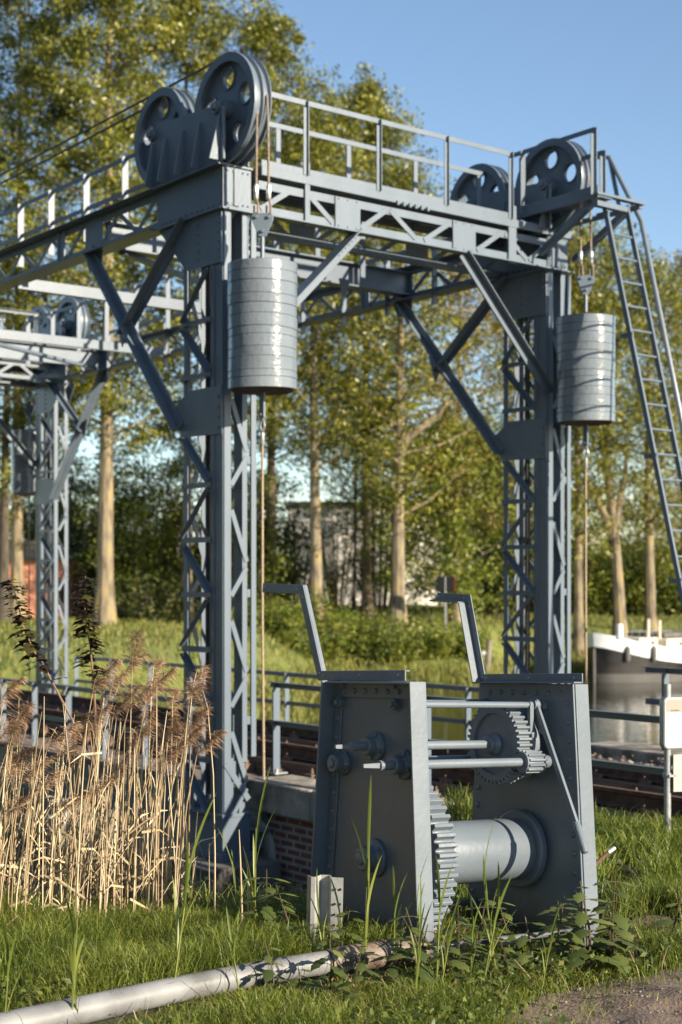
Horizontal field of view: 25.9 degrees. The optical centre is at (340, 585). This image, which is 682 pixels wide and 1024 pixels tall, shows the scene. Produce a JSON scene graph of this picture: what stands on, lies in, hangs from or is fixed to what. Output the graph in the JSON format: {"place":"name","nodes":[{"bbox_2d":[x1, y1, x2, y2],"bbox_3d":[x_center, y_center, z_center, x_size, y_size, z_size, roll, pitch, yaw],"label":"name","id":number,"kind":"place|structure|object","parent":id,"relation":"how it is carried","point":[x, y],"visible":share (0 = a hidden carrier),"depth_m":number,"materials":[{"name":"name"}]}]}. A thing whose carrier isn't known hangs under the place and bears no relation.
{"place":"outdoors","nodes":[
{"label":"outdoors","id":0,"kind":"place"},
{"bbox_2d":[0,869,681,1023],"bbox_3d":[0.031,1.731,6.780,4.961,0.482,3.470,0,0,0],"label":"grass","id":1,"kind":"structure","parent":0,"point":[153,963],"depth_m":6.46,"materials":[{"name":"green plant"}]},
{"bbox_2d":[0,602,681,722],"bbox_3d":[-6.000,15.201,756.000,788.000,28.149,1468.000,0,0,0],"label":"bank","id":2,"kind":"structure","parent":0,"point":[284,664],"depth_m":52.08,"materials":[{"name":"green plant"}]},
{"bbox_2d":[0,213,90,623],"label":"poplar tree","id":3,"kind":"object","parent":2,"relation":"on","point":[5,449],"visible":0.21,"depth_m":61.71,"materials":[{"name":"green plant"}]},
{"bbox_2d":[9,541,85,617],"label":"brick building","id":4,"kind":"structure","parent":2,"relation":"on","point":[71,605],"depth_m":69.00,"materials":[{"name":"red brick"}]},
{"bbox_2d":[0,448,98,543],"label":"shrub","id":5,"kind":"object","parent":2,"relation":"on","point":[24,534],"visible":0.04,"depth_m":81.90,"materials":[{"name":"green plant"}]},
{"bbox_2d":[0,0,156,619],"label":"poplar tree","id":6,"kind":"object","parent":2,"relation":"on","point":[8,41],"visible":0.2,"depth_m":65.44,"materials":[{"name":"green plant"}]},
{"bbox_2d":[9,436,148,608],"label":"shrub","id":7,"kind":"object","parent":2,"relation":"on","point":[60,508],"visible":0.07,"depth_m":76.76,"materials":[{"name":"green plant"}]},
{"bbox_2d":[0,0,206,625],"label":"poplar tree","id":8,"kind":"object","parent":2,"relation":"on","point":[81,44],"visible":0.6,"depth_m":59.51,"materials":[{"name":"green plant"}]},
{"bbox_2d":[68,451,200,618],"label":"shrub","id":9,"kind":"object","parent":2,"relation":"on","point":[138,557],"visible":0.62,"depth_m":68.42,"materials":[{"name":"green plant"}]},
{"bbox_2d":[86,567,200,623],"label":"shrub","id":10,"kind":"object","parent":2,"relation":"on","point":[149,612],"visible":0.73,"depth_m":65.52,"materials":[{"name":"green plant"}]},
{"bbox_2d":[58,424,247,616],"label":"shrub","id":11,"kind":"object","parent":2,"relation":"on","point":[85,536],"visible":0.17,"depth_m":71.67,"materials":[{"name":"green plant"}]},
{"bbox_2d":[69,0,301,620],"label":"poplar tree","id":12,"kind":"object","parent":2,"relation":"on","point":[183,10],"visible":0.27,"depth_m":67.61,"materials":[{"name":"green plant"}]},
{"bbox_2d":[131,447,280,611],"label":"shrub","id":13,"kind":"object","parent":2,"relation":"on","point":[174,486],"visible":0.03,"depth_m":73.83,"materials":[{"name":"green plant"}]},
{"bbox_2d":[195,462,298,616],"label":"shrub","id":14,"kind":"object","parent":2,"relation":"on","point":[281,558],"visible":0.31,"depth_m":69.00,"materials":[{"name":"green plant"}]},
{"bbox_2d":[195,451,334,614],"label":"shrub","id":15,"kind":"object","parent":2,"relation":"on","point":[288,535],"visible":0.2,"depth_m":71.48,"materials":[{"name":"green plant"}]},
{"bbox_2d":[190,0,368,616],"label":"poplar tree","id":16,"kind":"object","parent":2,"relation":"on","point":[257,38],"visible":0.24,"depth_m":69.28,"materials":[{"name":"green plant"}]},
{"bbox_2d":[249,600,326,643],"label":"shrub","id":17,"kind":"object","parent":2,"relation":"on","point":[278,624],"visible":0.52,"depth_m":57.33,"materials":[{"name":"green plant"}]},
{"bbox_2d":[191,76,430,623],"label":"poplar tree","id":18,"kind":"object","parent":2,"relation":"on","point":[318,117],"visible":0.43,"depth_m":60.70,"materials":[{"name":"green plant"}]},
{"bbox_2d":[276,476,345,606],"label":"shrub","id":19,"kind":"object","parent":2,"relation":"on","point":[304,577],"visible":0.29,"depth_m":79.65,"materials":[{"name":"green plant"}]},
{"bbox_2d":[271,586,366,634],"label":"shrub","id":20,"kind":"object","parent":2,"relation":"on","point":[316,607],"visible":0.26,"depth_m":59.66,"materials":[{"name":"green plant"}]},
{"bbox_2d":[287,475,361,607],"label":"shrub","id":21,"kind":"object","parent":2,"relation":"on","point":[332,581],"visible":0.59,"depth_m":81.83,"materials":[{"name":"green plant"}]},
{"bbox_2d":[275,611,375,664],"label":"shrub","id":22,"kind":"object","parent":2,"relation":"on","point":[329,649],"visible":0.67,"depth_m":56.55,"materials":[{"name":"green plant"}]},
{"bbox_2d":[295,358,394,612],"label":"slender tree","id":23,"kind":"object","parent":2,"relation":"on","point":[353,527],"visible":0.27,"depth_m":73.96,"materials":[{"name":"green plant"}]},
{"bbox_2d":[316,609,399,660],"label":"shrub","id":24,"kind":"object","parent":2,"relation":"on","point":[344,620],"visible":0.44,"depth_m":57.36,"materials":[{"name":"green plant"}]},
{"bbox_2d":[285,61,446,615],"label":"poplar tree","id":25,"kind":"object","parent":2,"relation":"on","point":[367,96],"visible":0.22,"depth_m":71.40,"materials":[{"name":"green plant"}]},
{"bbox_2d":[320,372,415,608],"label":"slender tree","id":26,"kind":"object","parent":2,"relation":"on","point":[373,545],"visible":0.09,"depth_m":76.01,"materials":[{"name":"green plant"}]},
{"bbox_2d":[328,480,432,607],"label":"shrub","id":27,"kind":"object","parent":2,"relation":"on","point":[378,600],"visible":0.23,"depth_m":82.87,"materials":[{"name":"green plant"}]},
{"bbox_2d":[338,614,440,667],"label":"shrub","id":28,"kind":"object","parent":2,"relation":"on","point":[394,648],"visible":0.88,"depth_m":56.45,"materials":[{"name":"green plant"}]},
{"bbox_2d":[284,501,502,605],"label":"white building","id":29,"kind":"structure","parent":2,"relation":"on","point":[347,600],"depth_m":92.00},
{"bbox_2d":[279,145,515,627],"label":"poplar tree","id":30,"kind":"object","parent":2,"relation":"on","point":[401,442],"visible":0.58,"depth_m":60.26,"materials":[{"name":"green plant"}]},
{"bbox_2d":[383,615,463,661],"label":"shrub","id":31,"kind":"object","parent":2,"relation":"on","point":[445,645],"visible":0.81,"depth_m":56.86,"materials":[{"name":"green plant"}]},
{"bbox_2d":[348,404,533,622],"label":"leafy tree","id":32,"kind":"object","parent":2,"relation":"on","point":[447,543],"visible":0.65,"depth_m":64.78,"materials":[{"name":"green plant"}]},
{"bbox_2d":[340,236,576,623],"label":"poplar tree","id":33,"kind":"object","parent":2,"relation":"on","point":[456,614],"visible":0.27,"depth_m":65.25,"materials":[{"name":"green plant"}]},
{"bbox_2d":[404,426,533,609],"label":"dark tree","id":34,"kind":"object","parent":2,"relation":"on","point":[497,458],"visible":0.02,"depth_m":79.24,"materials":[{"name":"green plant"}]},
{"bbox_2d":[429,505,533,617],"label":"shrub","id":35,"kind":"object","parent":2,"relation":"on","point":[490,605],"visible":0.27,"depth_m":73.44,"materials":[{"name":"green plant"}]},
{"bbox_2d":[432,305,593,557],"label":"poplar tree","id":36,"kind":"object","parent":2,"relation":"on","point":[494,375],"visible":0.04,"depth_m":75.80,"materials":[{"name":"green plant"}]},
{"bbox_2d":[484,237,668,660],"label":"poplar tree","id":37,"kind":"object","parent":2,"relation":"on","point":[578,510],"visible":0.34,"depth_m":65.38,"materials":[{"name":"green plant"}]},
{"bbox_2d":[499,212,681,636],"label":"poplar tree","id":38,"kind":"object","parent":2,"relation":"on","point":[618,605],"visible":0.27,"depth_m":66.36,"materials":[{"name":"green plant"}]},
{"bbox_2d":[530,529,671,614],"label":"shrub","id":39,"kind":"object","parent":2,"relation":"on","point":[599,597],"visible":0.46,"depth_m":79.26,"materials":[{"name":"green plant"}]},
{"bbox_2d":[564,528,679,613],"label":"shrub","id":40,"kind":"object","parent":2,"relation":"on","point":[627,553],"visible":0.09,"depth_m":81.43,"materials":[{"name":"green plant"}]},
{"bbox_2d":[564,250,681,630],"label":"poplar tree","id":41,"kind":"object","parent":2,"relation":"on","point":[650,503],"visible":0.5,"depth_m":67.70,"materials":[{"name":"green plant"}]},
{"bbox_2d":[587,496,680,577],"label":"shrub","id":42,"kind":"object","parent":2,"relation":"on","point":[627,544],"visible":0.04,"depth_m":91.83,"materials":[{"name":"green plant"}]},
{"bbox_2d":[598,247,681,613],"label":"poplar tree","id":43,"kind":"object","parent":2,"relation":"on","point":[679,265],"visible":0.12,"depth_m":77.99,"materials":[{"name":"green plant"}]},
{"bbox_2d":[602,538,681,615],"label":"shrub","id":44,"kind":"object","parent":2,"relation":"on","point":[668,600],"visible":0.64,"depth_m":77.72,"materials":[{"name":"green plant"}]},
{"bbox_2d":[0,0,681,565],"label":"sky","id":45,"kind":"structure","parent":0,"point":[514,76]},
{"bbox_2d":[0,820,681,1023],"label":"ground","id":46,"kind":"structure","parent":0,"point":[126,1018],"depth_m":6.09,"materials":[{"name":"green plant"}]},
{"bbox_2d":[0,698,37,894],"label":"plumed reed","id":47,"kind":"object","parent":46,"relation":"on","point":[27,706],"visible":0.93,"depth_m":7.40,"materials":[{"name":"beige plant"}]},
{"bbox_2d":[7,756,57,928],"bbox_3d":[-1.534,1.342,7.358,0.211,0.992,0.216,0,0,34],"label":"plumed reed","id":48,"kind":"object","parent":46,"relation":"on","point":[47,760],"visible":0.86,"depth_m":7.35,"materials":[{"name":"brown plant"}]},
{"bbox_2d":[0,783,68,834],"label":"concrete pier","id":49,"kind":"structure","parent":46,"relation":"on","point":[23,792],"depth_m":22.75,"materials":[{"name":"grey concrete"}]},
{"bbox_2d":[0,576,89,751],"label":"maple sapling","id":50,"kind":"object","parent":46,"relation":"on","point":[29,646],"visible":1,"depth_m":8.89,"materials":[{"name":"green plant"}]},
{"bbox_2d":[27,721,82,891],"bbox_3d":[-1.464,1.276,7.608,0.297,1.147,0.174,0,0,-41],"label":"plumed reed","id":51,"kind":"object","parent":46,"relation":"on","point":[71,727],"visible":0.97,"depth_m":7.62,"materials":[{"name":"brown plant"}]},
{"bbox_2d":[62,875,84,1009],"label":"reed shoot","id":52,"kind":"object","parent":46,"relation":"on","point":[75,961],"visible":1,"depth_m":5.72,"materials":[{"name":"green plant"}]},
{"bbox_2d":[62,702,114,900],"bbox_3d":[-1.325,1.231,7.747,0.271,1.297,0.200,8,5,37],"label":"plumed reed","id":53,"kind":"object","parent":46,"relation":"on","point":[105,710],"visible":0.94,"depth_m":7.71,"materials":[{"name":"brown plant"}]},
{"bbox_2d":[68,573,113,750],"bbox_3d":[-1.543,0.473,9.100,0.319,1.095,0.274,0,0,15],"label":"maple sapling","id":54,"kind":"object","parent":46,"relation":"on","point":[88,601],"visible":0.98,"depth_m":9.08,"materials":[{"name":"green plant"}]},
{"bbox_2d":[66,657,123,909],"bbox_3d":[-1.289,1.112,7.666,0.372,1.515,0.213,0,0,7],"label":"plumed reed","id":55,"kind":"object","parent":46,"relation":"on","point":[112,666],"visible":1,"depth_m":7.66,"materials":[{"name":"beige plant"}]},
{"bbox_2d":[0,686,252,937],"bbox_3d":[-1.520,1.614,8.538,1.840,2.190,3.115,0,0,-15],"label":"dry reeds","id":56,"kind":"object","parent":46,"relation":"on","point":[105,878],"visible":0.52,"depth_m":7.80,"materials":[{"name":"beige plant"}]},
{"bbox_2d":[119,628,149,902],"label":"plumed reed","id":57,"kind":"object","parent":46,"relation":"on","point":[138,642],"visible":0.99,"depth_m":7.79,"materials":[{"name":"beige plant"}]},
{"bbox_2d":[128,707,162,897],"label":"plumed reed","id":58,"kind":"object","parent":46,"relation":"on","point":[148,725],"visible":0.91,"depth_m":8.01,"materials":[{"name":"brown plant"}]},
{"bbox_2d":[117,663,178,898],"bbox_3d":[-1.029,1.139,7.776,0.402,1.474,0.214,0,0,4],"label":"plumed reed","id":59,"kind":"object","parent":46,"relation":"on","point":[172,672],"visible":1,"depth_m":7.78,"materials":[{"name":"beige plant"}]},
{"bbox_2d":[141,657,165,903],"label":"plumed reed","id":60,"kind":"object","parent":46,"relation":"on","point":[157,665],"visible":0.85,"depth_m":8.05,"materials":[{"name":"beige plant"}]},
{"bbox_2d":[123,746,185,908],"bbox_3d":[-0.980,1.345,7.793,0.276,1.012,0.197,5,-1,-7],"label":"plumed reed","id":61,"kind":"object","parent":46,"relation":"on","point":[176,751],"visible":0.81,"depth_m":7.78,"materials":[{"name":"brown plant"}]},
{"bbox_2d":[165,722,208,907],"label":"plumed reed","id":62,"kind":"object","parent":46,"relation":"on","point":[199,729],"visible":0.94,"depth_m":7.86,"materials":[{"name":"brown plant"}]},
{"bbox_2d":[170,795,215,1007],"bbox_3d":[-0.648,1.317,6.153,0.181,0.931,0.175,5,-7,9],"label":"reed shoot","id":63,"kind":"object","parent":46,"relation":"on","point":[187,873],"visible":0.95,"depth_m":6.16,"materials":[{"name":"green plant"}]},
{"bbox_2d":[178,665,211,904],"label":"plumed reed","id":64,"kind":"object","parent":46,"relation":"on","point":[204,671],"visible":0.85,"depth_m":8.06,"materials":[{"name":"beige plant"}]},
{"bbox_2d":[182,683,215,913],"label":"plumed reed","id":65,"kind":"object","parent":46,"relation":"on","point":[195,694],"visible":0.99,"depth_m":7.61,"materials":[{"name":"beige plant"}]},
{"bbox_2d":[175,729,228,921],"bbox_3d":[-0.716,1.280,7.462,0.336,1.118,0.178,0,0,12],"label":"plumed reed","id":66,"kind":"object","parent":46,"relation":"on","point":[219,734],"visible":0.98,"depth_m":7.48,"materials":[{"name":"brown plant"}]},
{"bbox_2d":[137,812,288,905],"bbox_3d":[-0.910,3.225,14.880,1.550,2.150,2.100,0,0,-38],"label":"tower footing","id":67,"kind":"object","parent":46,"relation":"on","point":[224,871],"visible":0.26,"depth_m":14.35,"materials":[{"name":"concrete"}]},
{"bbox_2d":[0,51,681,861],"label":"lift bridge","id":68,"kind":"structure","parent":67,"relation":"on","point":[508,247],"depth_m":16.56,"materials":[{"name":"grey paint"}]},
{"bbox_2d":[11,367,46,689],"bbox_3d":[-5.913,-1.275,28.096,0.674,6.551,0.674,0,0,-38],"label":"counterweight","id":69,"kind":"object","parent":68,"relation":"hanging from","point":[23,475],"visible":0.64,"depth_m":27.81,"materials":[{"name":"metal"}]},
{"bbox_2d":[0,62,212,175],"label":"wire rope","id":70,"kind":"object","parent":68,"relation":"attached to","point":[116,114],"visible":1,"depth_m":16.52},
{"bbox_2d":[227,94,297,779],"bbox_3d":[-0.750,-1.415,14.166,0.674,6.551,0.674,0,0,-38],"label":"counterweight","id":71,"kind":"object","parent":68,"relation":"hanging from","point":[262,322],"visible":1,"depth_m":13.91,"materials":[{"name":"paint"}]},
{"bbox_2d":[556,176,614,683],"bbox_3d":[2.807,-1.415,16.988,0.674,6.551,0.674,0,0,-38],"label":"counterweight","id":72,"kind":"object","parent":68,"relation":"hanging from","point":[585,364],"visible":0.99,"depth_m":16.73,"materials":[{"name":"metal"}]},
{"bbox_2d":[0,935,430,1023],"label":"fallen log","id":73,"kind":"object","parent":46,"relation":"on","point":[99,1006],"visible":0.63,"depth_m":6.11,"materials":[{"name":"white wood"}]},
{"bbox_2d":[243,765,275,929],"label":"reed shoot","id":74,"kind":"object","parent":46,"relation":"on","point":[254,844],"visible":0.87,"depth_m":7.21,"materials":[{"name":"green plant"}]},
{"bbox_2d":[239,869,292,933],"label":"nettle plant","id":75,"kind":"object","parent":46,"relation":"on","point":[267,912],"visible":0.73,"depth_m":6.93,"materials":[{"name":"green plant"}]},
{"bbox_2d":[245,940,290,996],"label":"nettle plant","id":76,"kind":"object","parent":46,"relation":"on","point":[268,975],"visible":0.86,"depth_m":6.25,"materials":[{"name":"green plant"}]},
{"bbox_2d":[257,885,300,953],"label":"nettle plant","id":77,"kind":"object","parent":46,"relation":"on","point":[287,907],"visible":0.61,"depth_m":6.90,"materials":[{"name":"green plant"}]},
{"bbox_2d":[306,875,342,945],"bbox_3d":[-0.079,1.653,7.056,0.190,0.535,0.066,0,0,8],"label":"guard rail stub","id":78,"kind":"object","parent":46,"relation":"on","point":[327,899],"visible":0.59,"depth_m":7.04,"materials":[{"name":"metal"}]},
{"bbox_2d":[308,923,350,992],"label":"nettle plant","id":79,"kind":"object","parent":46,"relation":"on","point":[316,964],"visible":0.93,"depth_m":6.28,"materials":[{"name":"green plant"}]},
{"bbox_2d":[0,886,681,1023],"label":"weeds","id":80,"kind":"object","parent":46,"relation":"on","point":[560,964],"visible":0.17,"depth_m":6.18,"materials":[{"name":"green plant"}]},
{"bbox_2d":[6,781,681,913],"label":"grass","id":81,"kind":"structure","parent":46,"relation":"on","point":[632,834],"depth_m":9.71,"materials":[{"name":"green plant"}]},
{"bbox_2d":[331,940,382,1005],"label":"nettle plant","id":82,"kind":"object","parent":46,"relation":"on","point":[360,966],"visible":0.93,"depth_m":6.08,"materials":[{"name":"green plant"}]},
{"bbox_2d":[245,775,471,897],"bbox_3d":[0.566,3.027,13.481,0.590,2.145,4.844,0,0,-38],"label":"brick abutment","id":83,"kind":"object","parent":46,"relation":"on","point":[289,838],"visible":0.22,"depth_m":14.52,"materials":[{"name":"brick"}]},
{"bbox_2d":[265,681,672,797],"bbox_3d":[1.893,1.480,12.134,0.160,0.949,8.520,0,0,-38],"label":"steel railing","id":84,"kind":"object","parent":83,"relation":"on","point":[276,722],"visible":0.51,"depth_m":13.55,"materials":[{"name":"grey metal"}]},
{"bbox_2d":[351,778,381,973],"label":"reed shoot","id":85,"kind":"object","parent":46,"relation":"on","point":[368,891],"visible":0.99,"depth_m":6.62,"materials":[{"name":"green plant"}]},
{"bbox_2d":[361,920,415,978],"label":"nettle plant","id":86,"kind":"object","parent":46,"relation":"on","point":[393,971],"visible":0.8,"depth_m":6.43,"materials":[{"name":"green plant"}]},
{"bbox_2d":[386,907,440,984],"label":"nettle plant","id":87,"kind":"object","parent":46,"relation":"on","point":[424,969],"visible":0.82,"depth_m":6.30,"materials":[{"name":"green plant"}]},
{"bbox_2d":[263,583,598,964],"bbox_3d":[0.362,0.920,7.805,1.315,1.906,1.697,3,-4,-34],"label":"hand winch","id":88,"kind":"object","parent":46,"relation":"on","point":[527,758],"visible":0.88,"depth_m":7.58,"materials":[{"name":"paint"}]},
{"bbox_2d":[435,853,452,984],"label":"reed shoot","id":89,"kind":"object","parent":46,"relation":"on","point":[440,899],"visible":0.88,"depth_m":6.32,"materials":[{"name":"green plant"}]},
{"bbox_2d":[429,938,475,983],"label":"nettle plant","id":90,"kind":"object","parent":46,"relation":"on","point":[458,964],"visible":0.74,"depth_m":6.30,"materials":[{"name":"green plant"}]},
{"bbox_2d":[430,905,488,985],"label":"nettle plant","id":91,"kind":"object","parent":46,"relation":"on","point":[464,922],"visible":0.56,"depth_m":6.58,"materials":[{"name":"green plant"}]},
{"bbox_2d":[454,891,508,967],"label":"nettle plant","id":92,"kind":"object","parent":46,"relation":"on","point":[485,919],"visible":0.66,"depth_m":7.08,"materials":[{"name":"green plant"}]},
{"bbox_2d":[482,862,516,985],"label":"reed shoot","id":93,"kind":"object","parent":46,"relation":"on","point":[498,904],"visible":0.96,"depth_m":6.37,"materials":[{"name":"green plant"}]},
{"bbox_2d":[496,914,560,976],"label":"nettle plant","id":94,"kind":"object","parent":46,"relation":"on","point":[521,941],"visible":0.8,"depth_m":6.59,"materials":[{"name":"green plant"}]},
{"bbox_2d":[533,896,586,981],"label":"nettle plant","id":95,"kind":"object","parent":46,"relation":"on","point":[570,934],"visible":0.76,"depth_m":6.56,"materials":[{"name":"green plant"}]},
{"bbox_2d":[553,881,626,972],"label":"nettle plant","id":96,"kind":"object","parent":46,"relation":"on","point":[581,956],"visible":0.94,"depth_m":6.51,"materials":[{"name":"green plant"}]},
{"bbox_2d":[586,872,648,975],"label":"nettle plant","id":97,"kind":"object","parent":46,"relation":"on","point":[620,920],"visible":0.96,"depth_m":6.59,"materials":[{"name":"green plant"}]},
{"bbox_2d":[591,757,663,766],"bbox_3d":[6.695,2.480,9.975,4.820,0.840,17.200,0,0,-38],"label":"ballast bed","id":98,"kind":"object","parent":46,"relation":"on","point":[626,761],"depth_m":17.46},
{"bbox_2d":[431,749,681,827],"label":"railway track","id":99,"kind":"structure","parent":98,"relation":"on","point":[617,790],"depth_m":14.16,"materials":[{"name":"metal"}]},
{"bbox_2d":[591,741,681,765],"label":"stone block","id":100,"kind":"structure","parent":46,"relation":"on","point":[639,752],"depth_m":17.88,"materials":[{"name":"grey stone"}]},
{"bbox_2d":[643,666,681,749],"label":"steel railing","id":101,"kind":"object","parent":100,"relation":"on","point":[665,672],"visible":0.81,"depth_m":17.69,"materials":[{"name":"grey metal"}]},
{"bbox_2d":[659,684,681,840],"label":"information panel","id":102,"kind":"object","parent":46,"relation":"on","point":[670,722],"visible":0.99,"depth_m":10.33,"materials":[{"name":"metal"}]},
{"bbox_2d":[1,673,681,896],"bbox_3d":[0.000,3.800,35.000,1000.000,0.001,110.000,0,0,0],"label":"water","id":103,"kind":"structure","parent":0,"point":[623,697],"depth_m":41.02,"materials":[{"name":"black liquid"}]},
{"bbox_2d":[584,619,681,682],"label":"moored barge","id":104,"kind":"object","parent":103,"relation":"on","point":[619,657],"visible":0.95,"depth_m":57.64,"materials":[{"name":"white paint"}]},
{"bbox_2d":[503,968,681,1023],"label":"path","id":105,"kind":"structure","parent":0,"point":[651,1004],"depth_m":6.09,"materials":[{"name":"grey gravel"}]},
{"bbox_3d":[2.397,3.500,17.786,1.200,1.600,1.600,0,0,-38],"label":"tower footing","id":106,"kind":"object","parent":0,"visible":0},
{"bbox_2d":[0,656,478,825],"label":"lift span","id":107,"kind":"object","parent":106,"relation":"on","point":[298,751],"visible":0.38,"depth_m":18.96,"materials":[{"name":"grey metal"}]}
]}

